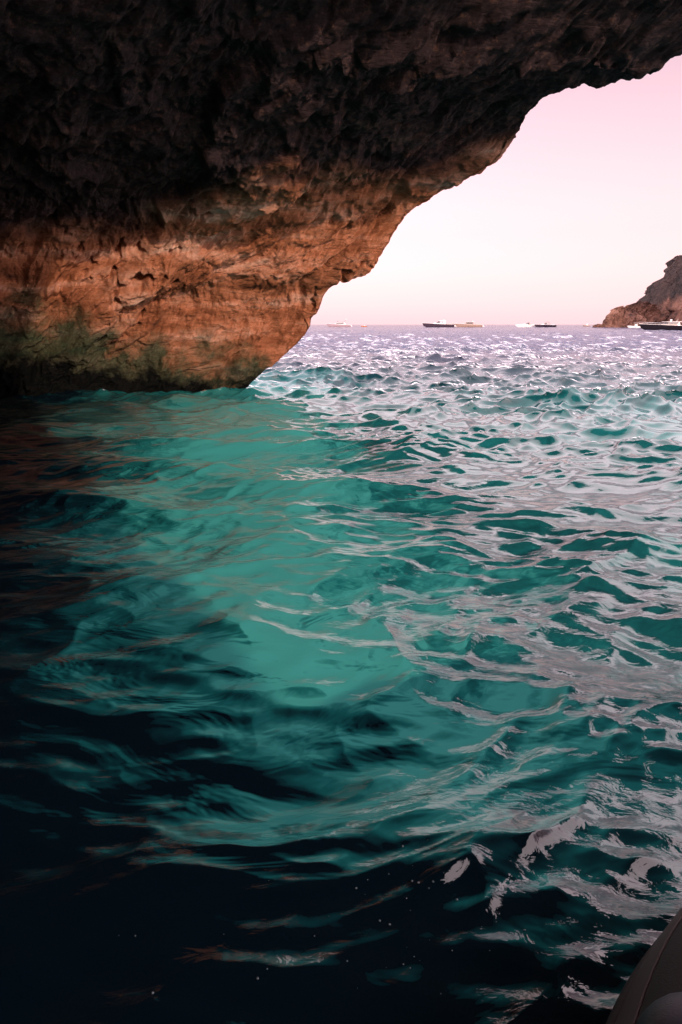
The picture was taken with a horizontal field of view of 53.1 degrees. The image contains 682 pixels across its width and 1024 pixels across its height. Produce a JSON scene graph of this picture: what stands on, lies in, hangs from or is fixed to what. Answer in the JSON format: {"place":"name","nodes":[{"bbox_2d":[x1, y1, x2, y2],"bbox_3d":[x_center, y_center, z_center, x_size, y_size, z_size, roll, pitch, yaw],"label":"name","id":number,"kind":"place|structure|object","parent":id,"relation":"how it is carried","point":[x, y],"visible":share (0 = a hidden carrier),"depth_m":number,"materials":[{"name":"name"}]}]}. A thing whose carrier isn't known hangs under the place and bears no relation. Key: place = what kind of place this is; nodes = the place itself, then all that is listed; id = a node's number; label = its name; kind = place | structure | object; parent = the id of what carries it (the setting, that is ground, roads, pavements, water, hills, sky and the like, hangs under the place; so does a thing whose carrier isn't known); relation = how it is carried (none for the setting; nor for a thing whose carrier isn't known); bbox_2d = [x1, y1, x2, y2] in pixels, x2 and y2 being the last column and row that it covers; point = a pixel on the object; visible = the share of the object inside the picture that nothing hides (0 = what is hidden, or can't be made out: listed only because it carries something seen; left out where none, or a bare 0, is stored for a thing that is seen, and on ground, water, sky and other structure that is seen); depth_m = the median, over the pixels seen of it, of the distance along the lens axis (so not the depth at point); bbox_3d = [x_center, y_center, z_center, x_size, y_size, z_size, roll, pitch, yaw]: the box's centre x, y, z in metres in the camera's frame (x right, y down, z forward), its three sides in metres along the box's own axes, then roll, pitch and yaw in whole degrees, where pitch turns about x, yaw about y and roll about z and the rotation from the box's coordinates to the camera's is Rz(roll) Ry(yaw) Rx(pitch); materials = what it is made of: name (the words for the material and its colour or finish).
{"place":"outdoors","nodes":[
{"label":"outdoors","id":0,"kind":"place"},
{"bbox_2d":[0,324,681,1023],"bbox_3d":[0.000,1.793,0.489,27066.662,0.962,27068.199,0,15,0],"label":"sea","id":1,"kind":"structure","parent":0,"point":[316,624],"depth_m":3.72,"materials":[{"name":"liquid"}]},
{"bbox_2d":[327,319,351,326],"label":"motor yacht","id":2,"kind":"object","parent":1,"relation":"on","point":[340,324],"visible":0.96,"depth_m":499.68,"materials":[{"name":"grey paint"}]},
{"bbox_2d":[422,320,454,326],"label":"motor yacht","id":3,"kind":"object","parent":1,"relation":"on","point":[436,324],"visible":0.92,"depth_m":451.54,"materials":[{"name":"paint"}]},
{"bbox_2d":[453,321,482,326],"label":"cabin cruiser","id":4,"kind":"object","parent":1,"relation":"on","point":[469,324],"visible":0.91,"depth_m":461.06,"materials":[{"name":"white"}]},
{"bbox_2d":[515,323,535,326],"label":"motorboat","id":5,"kind":"object","parent":1,"relation":"on","point":[525,325],"visible":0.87,"depth_m":480.90,"materials":[{"name":"paint"}]},
{"bbox_2d":[534,322,556,326],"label":"motorboat","id":6,"kind":"object","parent":1,"relation":"on","point":[541,325],"visible":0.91,"depth_m":476.14,"materials":[{"name":"paint"}]},
{"bbox_2d":[593,324,603,327],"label":"islet rock","id":7,"kind":"object","parent":1,"relation":"on","point":[598,325],"visible":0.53,"depth_m":411.60,"materials":[{"name":"brown stone"}]},
{"bbox_2d":[627,324,640,327],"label":"fishing boat","id":8,"kind":"object","parent":1,"relation":"on","point":[635,326],"visible":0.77,"depth_m":380.43,"materials":[{"name":"paint"}]},
{"bbox_2d":[606,908,681,1023],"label":"inflatable boat","id":9,"kind":"object","parent":1,"relation":"on","point":[651,992],"visible":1,"depth_m":1.54,"materials":[{"name":"rubber"}]},
{"bbox_2d":[639,319,681,329],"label":"motor yacht","id":10,"kind":"object","parent":1,"relation":"on","point":[670,325],"visible":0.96,"depth_m":222.30,"materials":[{"name":"paint"}]},
{"bbox_2d":[0,0,681,396],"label":"cave rock","id":11,"kind":"object","parent":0,"point":[202,194],"visible":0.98,"depth_m":13.16,"materials":[{"name":"stone"}]},
{"bbox_2d":[311,55,681,323],"label":"sky","id":12,"kind":"structure","parent":0,"point":[581,213],"materials":[{"name":"pink"}]},
{"bbox_2d":[602,255,681,327],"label":"headland","id":13,"kind":"structure","parent":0,"point":[660,302],"depth_m":413.80,"materials":[{"name":"brown stone"}]}
]}

